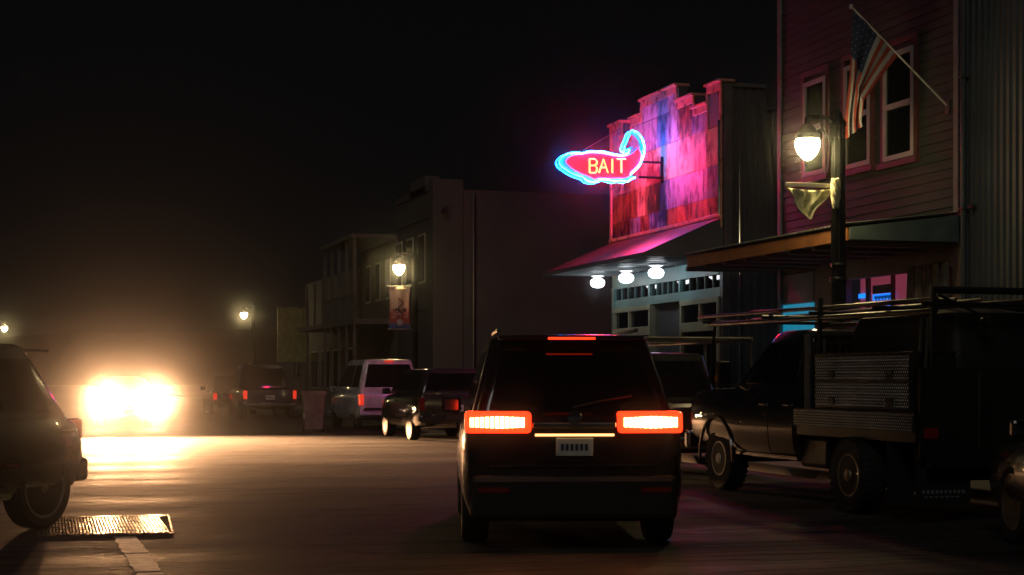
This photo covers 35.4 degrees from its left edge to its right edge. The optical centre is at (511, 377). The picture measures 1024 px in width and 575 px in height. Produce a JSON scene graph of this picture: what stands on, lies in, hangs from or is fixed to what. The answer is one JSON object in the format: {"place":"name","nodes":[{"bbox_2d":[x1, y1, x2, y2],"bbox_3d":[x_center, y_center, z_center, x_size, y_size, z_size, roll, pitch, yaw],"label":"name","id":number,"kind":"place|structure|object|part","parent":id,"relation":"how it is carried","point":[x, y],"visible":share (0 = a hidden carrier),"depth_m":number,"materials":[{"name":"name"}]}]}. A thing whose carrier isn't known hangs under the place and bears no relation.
{"place":"outdoors","nodes":[
{"label":"outdoors","id":0,"kind":"place"},
{"bbox_2d":[0,329,276,384],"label":"hill","id":1,"kind":"structure","parent":0,"point":[182,357],"depth_m":345.84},
{"bbox_2d":[151,385,207,396],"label":"ground","id":2,"kind":"structure","parent":0,"point":[192,390],"depth_m":201.53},
{"bbox_2d":[240,304,255,363],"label":"street lamp","id":3,"kind":"object","parent":2,"relation":"on","point":[243,312],"visible":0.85,"depth_m":86.46,"materials":[{"name":"black metal"}]},
{"bbox_2d":[277,307,306,404],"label":"board wall","id":4,"kind":"structure","parent":2,"relation":"on","point":[291,349],"depth_m":84.68,"materials":[{"name":"brown wood"}]},
{"bbox_2d":[298,266,360,404],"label":"dark shop","id":5,"kind":"structure","parent":2,"relation":"on","point":[313,329],"depth_m":77.47,"materials":[{"name":"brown wood"}]},
{"bbox_2d":[311,351,318,388],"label":"window","id":6,"kind":"structure","parent":5,"relation":"in","point":[314,354],"depth_m":80.63,"materials":[{"name":"black glass"}]},
{"bbox_2d":[322,350,329,388],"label":"window","id":7,"kind":"structure","parent":5,"relation":"in","point":[328,351],"depth_m":77.07,"materials":[{"name":"white paint"}]},
{"bbox_2d":[334,348,342,385],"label":"window","id":8,"kind":"structure","parent":5,"relation":"in","point":[335,350],"depth_m":74.86,"materials":[{"name":"white paint"}]},
{"bbox_2d":[348,347,352,363],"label":"window","id":9,"kind":"structure","parent":5,"relation":"in","point":[350,350],"depth_m":71.56,"materials":[{"name":"black glass"}]},
{"bbox_2d":[320,234,396,408],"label":"balcony building","id":10,"kind":"structure","parent":2,"relation":"on","point":[378,339],"depth_m":65.64,"materials":[{"name":"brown wood"}]},
{"bbox_2d":[366,265,370,303],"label":"window","id":11,"kind":"structure","parent":10,"relation":"in","point":[368,268],"depth_m":67.71,"materials":[{"name":"white paint"}]},
{"bbox_2d":[375,262,380,301],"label":"window","id":12,"kind":"structure","parent":10,"relation":"in","point":[377,265],"depth_m":65.88,"materials":[{"name":"white paint"}]},
{"bbox_2d":[385,258,390,299],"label":"window","id":13,"kind":"structure","parent":10,"relation":"in","point":[388,261],"depth_m":64.08,"materials":[{"name":"white paint"}]},
{"bbox_2d":[395,176,612,368],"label":"plaster building","id":14,"kind":"structure","parent":2,"relation":"on","point":[486,259],"depth_m":57.72,"materials":[{"name":"white paint"}]},
{"bbox_2d":[395,241,402,285],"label":"window","id":15,"kind":"structure","parent":14,"relation":"in","point":[398,246],"depth_m":62.08,"materials":[{"name":"glass"}]},
{"bbox_2d":[406,237,413,285],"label":"window","id":16,"kind":"structure","parent":14,"relation":"in","point":[409,242],"depth_m":60.31,"materials":[{"name":"white paint"}]},
{"bbox_2d":[418,233,425,283],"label":"window","id":17,"kind":"structure","parent":14,"relation":"in","point":[422,237],"depth_m":58.37,"materials":[{"name":"black glass"}]},
{"bbox_2d":[441,207,447,213],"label":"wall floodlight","id":18,"kind":"object","parent":14,"relation":"attached to","point":[444,210],"depth_m":56.59,"materials":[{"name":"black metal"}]},
{"bbox_2d":[88,384,997,501],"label":"kerb","id":19,"kind":"structure","parent":2,"relation":"on","point":[983,493],"depth_m":23.93,"materials":[{"name":"concrete"}]},
{"bbox_2d":[542,78,800,388],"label":"bait shop","id":20,"kind":"structure","parent":2,"relation":"on","point":[716,150],"depth_m":34.07},
{"bbox_2d":[590,274,604,287],"bbox_3d":[2.050,-2.312,38.437,0.350,0.313,0.350,0,0,-17],"label":"globe light","id":21,"kind":"object","parent":20,"relation":"attached to","point":[597,282],"visible":1,"depth_m":38.31,"materials":[{"name":"white glass"}]},
{"bbox_2d":[555,128,662,183],"bbox_3d":[1.841,-5.170,36.927,2.503,1.700,2.726,0,0,-17],"label":"neon sign","id":22,"kind":"object","parent":20,"relation":"attached to","point":[590,167],"visible":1,"depth_m":35.64,"materials":[{"name":"pink glass"}]},
{"bbox_2d":[619,269,633,282],"bbox_3d":[2.605,-2.312,36.575,0.350,0.313,0.350,0,0,-17],"label":"globe light","id":23,"kind":"object","parent":20,"relation":"attached to","point":[625,277],"visible":1,"depth_m":36.45,"materials":[{"name":"white glass"}]},
{"bbox_2d":[613,305,654,352],"bbox_3d":[2.880,-0.185,38.017,0.150,2.990,2.448,0,0,-17],"label":"bay window","id":24,"kind":"structure","parent":20,"relation":"in","point":[642,318],"depth_m":37.74,"materials":[{"name":"green paint"}]},
{"bbox_2d":[648,264,663,278],"bbox_3d":[3.128,-2.312,34.823,0.350,0.313,0.350,0,0,-17],"label":"globe light","id":25,"kind":"object","parent":20,"relation":"attached to","point":[655,272],"visible":1,"depth_m":34.70,"materials":[{"name":"white glass"}]},
{"bbox_2d":[679,297,719,388],"bbox_3d":[4.032,-0.185,34.155,0.150,2.990,2.073,0,0,-17],"label":"bay window","id":26,"kind":"structure","parent":20,"relation":"in","point":[690,325],"depth_m":34.11,"materials":[{"name":"green paint"}]},
{"bbox_2d":[0,0,776,336],"label":"sky","id":27,"kind":"structure","parent":0,"point":[165,164],"materials":[{"name":"black"}]},
{"bbox_2d":[0,385,1023,574],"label":"road","id":28,"kind":"structure","parent":0,"point":[760,523],"depth_m":16.07,"materials":[{"name":"grey asphalt"}]},
{"bbox_2d":[0,321,6,331],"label":"street lamp","id":29,"kind":"object","parent":28,"relation":"on","point":[4,327],"visible":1,"depth_m":105.89,"materials":[{"name":"white glass"}]},
{"bbox_2d":[0,343,87,528],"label":"parked suv","id":30,"kind":"object","parent":28,"relation":"on","point":[43,464],"visible":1,"depth_m":15.29,"materials":[{"name":"grey paint"}]},
{"bbox_3d":[-4.687,0.069,15.235,0.147,0.497,0.700,0,0,23],"label":"side window","id":31,"kind":"part","parent":30,"relation":"part of","materials":[{"name":"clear glass"}]},
{"bbox_2d":[35,515,173,535],"bbox_3d":[-3.989,1.442,15.748,1.260,0.012,2.000,0,0,-13],"label":"drain grate","id":32,"kind":"object","parent":28,"relation":"on","point":[108,525],"visible":0.92,"depth_m":15.60,"materials":[{"name":"metal"}]},
{"bbox_2d":[90,376,162,427],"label":"oncoming car","id":33,"kind":"object","parent":28,"relation":"on","point":[122,397],"visible":1,"depth_m":46.58,"materials":[{"name":"white paint"}]},
{"bbox_2d":[114,536,162,574],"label":"painted line","id":34,"kind":"object","parent":28,"relation":"on","point":[139,562],"visible":1,"depth_m":12.98,"materials":[{"name":"paint"}]},
{"bbox_2d":[200,375,255,413],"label":"dark sedan","id":35,"kind":"object","parent":28,"relation":"on","point":[215,395],"visible":0.54,"depth_m":63.66,"materials":[{"name":"grey paint"}]},
{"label":"side window","id":36,"kind":"part","parent":35,"relation":"part of","materials":[{"name":"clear glass"}]},
{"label":"rear window","id":37,"kind":"part","parent":35,"relation":"part of","materials":[{"name":"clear glass"}]},
{"bbox_2d":[225,364,296,417],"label":"dark suv","id":38,"kind":"object","parent":28,"relation":"on","point":[260,386],"visible":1,"depth_m":58.10,"materials":[{"name":"blue paint"}]},
{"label":"side window","id":39,"kind":"part","parent":38,"relation":"part of","materials":[{"name":"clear glass"}]},
{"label":"rear window","id":40,"kind":"part","parent":38,"relation":"part of","materials":[{"name":"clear glass"}]},
{"bbox_2d":[300,391,326,431],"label":"wheelie bin","id":41,"kind":"object","parent":28,"relation":"on","point":[313,404],"visible":1,"depth_m":42.71,"materials":[{"name":"plastic"}]},
{"bbox_2d":[330,359,413,429],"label":"parked van","id":42,"kind":"object","parent":28,"relation":"on","point":[358,398],"visible":0.57,"depth_m":44.12,"materials":[{"name":"white paint"}]},
{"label":"side window","id":43,"kind":"part","parent":42,"relation":"part of","materials":[{"name":"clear glass"}]},
{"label":"side window","id":44,"kind":"part","parent":42,"relation":"part of","materials":[{"name":"black glass"}]},
{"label":"rear window","id":45,"kind":"part","parent":42,"relation":"part of","materials":[{"name":"black glass"}]},
{"bbox_2d":[73,468,710,542],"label":"tar seams","id":46,"kind":"object","parent":28,"relation":"on","point":[337,508],"visible":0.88,"depth_m":19.87,"materials":[{"name":"black asphalt"}]},
{"bbox_2d":[381,368,475,439],"bbox_3d":[-1.889,0.615,38.785,2.190,1.670,4.600,0,0,-17],"label":"dark wagon","id":47,"kind":"object","parent":28,"relation":"on","point":[412,403],"visible":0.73,"depth_m":36.89,"materials":[{"name":"grey paint"}]},
{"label":"side window","id":48,"kind":"part","parent":47,"relation":"part of","materials":[{"name":"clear glass"}]},
{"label":"side window","id":49,"kind":"part","parent":47,"relation":"part of","materials":[{"name":"black glass"}]},
{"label":"rear window","id":50,"kind":"part","parent":47,"relation":"part of","materials":[{"name":"black glass"}]},
{"bbox_2d":[442,328,682,540],"bbox_3d":[0.417,0.507,15.613,2.200,1.885,4.670,0,0,-3],"label":"moving suv","id":51,"kind":"object","parent":28,"relation":"on","point":[553,428],"visible":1,"depth_m":13.37,"materials":[{"name":"black paint"}]},
{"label":"side window","id":52,"kind":"part","parent":51,"relation":"part of","materials":[{"name":"black glass"}]},
{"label":"side window","id":53,"kind":"part","parent":51,"relation":"part of","materials":[{"name":"black glass"}]},
{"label":"side window","id":54,"kind":"part","parent":51,"relation":"part of","materials":[{"name":"black glass"}]},
{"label":"rear window","id":55,"kind":"part","parent":51,"relation":"part of","materials":[{"name":"black glass"}]},
{"bbox_2d":[644,336,753,452],"bbox_3d":[2.109,0.419,25.993,2.240,2.062,5.300,0,0,-17],"label":"ladder rack pickup","id":56,"kind":"object","parent":28,"relation":"on","point":[683,377],"visible":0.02,"depth_m":25.12,"materials":[{"name":"grey paint"}]},
{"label":"rear window","id":57,"kind":"part","parent":56,"relation":"part of","materials":[{"name":"black glass"}]},
{"bbox_2d":[685,286,1023,513],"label":"work truck","id":58,"kind":"object","parent":28,"relation":"on","point":[926,394],"visible":0.94,"depth_m":16.93,"materials":[{"name":"black paint"}]},
{"bbox_3d":[2.966,0.515,19.770,0.096,0.750,0.985,0,0,-17],"label":"door","id":59,"kind":"part","parent":58,"relation":"part of","materials":[{"name":"black paint"}]},
{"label":"side window","id":60,"kind":"part","parent":58,"relation":"part of","materials":[{"name":"black glass"}]},
{"bbox_3d":[3.203,0.515,18.977,0.096,0.750,0.640,0,0,-17],"label":"door","id":61,"kind":"part","parent":58,"relation":"part of","materials":[{"name":"black paint"}]},
{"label":"side window","id":62,"kind":"part","parent":58,"relation":"part of","materials":[{"name":"black glass"}]},
{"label":"rear window","id":63,"kind":"part","parent":58,"relation":"part of","materials":[{"name":"black glass"}]},
{"bbox_2d":[989,419,1023,543],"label":"parked car","id":64,"kind":"object","parent":28,"relation":"on","point":[1006,477],"visible":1,"depth_m":13.98,"materials":[{"name":"grey paint"}]},
{"bbox_2d":[294,405,989,487],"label":"sidewalk","id":65,"kind":"structure","parent":0,"point":[982,483],"depth_m":24.59,"materials":[{"name":"concrete"}]},
{"bbox_2d":[393,249,418,368],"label":"street lamp","id":66,"kind":"object","parent":65,"relation":"on","point":[398,266],"visible":0.78,"depth_m":49.77,"materials":[{"name":"black metal"}]},
{"bbox_2d":[387,285,411,329],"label":"banner","id":67,"kind":"object","parent":66,"relation":"hanging from","point":[399,316],"visible":1,"depth_m":49.69,"materials":[{"name":"beige fabric"}]},
{"bbox_2d":[795,106,846,328],"bbox_3d":[4.591,-1.340,23.542,0.925,5.320,0.480,0,0,-17],"label":"street lamp","id":68,"kind":"object","parent":65,"relation":"on","point":[807,142],"visible":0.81,"depth_m":23.52,"materials":[{"name":"black metal"}]},
{"bbox_2d":[784,178,840,219],"bbox_3d":[4.435,-2.620,23.451,0.945,0.622,0.235,0,0,-17],"label":"pennant","id":69,"kind":"object","parent":68,"relation":"attached to","point":[808,203],"visible":1,"depth_m":23.46,"materials":[{"name":"fabric"}]},
{"bbox_2d":[684,0,959,334],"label":"flag building","id":70,"kind":"structure","parent":65,"relation":"on","point":[902,192],"depth_m":26.81,"materials":[{"name":"paint"}]},
{"bbox_2d":[783,302,814,331],"bbox_3d":[5.313,-0.689,29.947,0.040,1.377,1.432,0,0,-17],"label":"lit window","id":71,"kind":"structure","parent":70,"relation":"in","point":[785,327],"depth_m":29.82,"materials":[{"name":"blue glass"}]},
{"bbox_2d":[797,63,830,182],"bbox_3d":[5.481,-4.582,29.084,0.110,2.055,1.132,0,0,-17],"label":"window","id":72,"kind":"structure","parent":70,"relation":"in","point":[815,94],"depth_m":28.95,"materials":[{"name":"black glass"}]},
{"bbox_2d":[841,53,875,177],"bbox_3d":[5.928,-4.561,27.587,0.110,2.121,1.184,0,0,-17],"label":"window","id":73,"kind":"structure","parent":70,"relation":"in","point":[860,146],"depth_m":27.45,"materials":[{"name":"white paint"}]},
{"bbox_2d":[860,273,914,308],"bbox_3d":[6.362,-0.975,27.163,0.120,2.250,2.004,0,0,-17],"label":"lit window","id":74,"kind":"structure","parent":70,"relation":"in","point":[898,283],"depth_m":27.25,"materials":[{"name":"pink glass"}]},
{"bbox_2d":[845,4,949,137],"bbox_3d":[5.927,-4.660,24.656,1.768,2.046,0.174,0,0,-17],"label":"flag","id":75,"kind":"object","parent":70,"relation":"attached to","point":[874,54],"visible":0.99,"depth_m":24.47,"materials":[{"name":"fabric"}]},
{"bbox_2d":[876,31,920,170],"bbox_3d":[6.323,-4.514,26.262,0.110,2.099,1.241,0,0,-17],"label":"window","id":76,"kind":"structure","parent":70,"relation":"in","point":[899,85],"depth_m":26.19,"materials":[{"name":"white paint"}]},
{"bbox_2d":[958,0,1023,312],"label":"corrugated building","id":77,"kind":"structure","parent":65,"relation":"on","point":[991,78],"depth_m":23.75,"materials":[{"name":"grey paint"}]}
]}

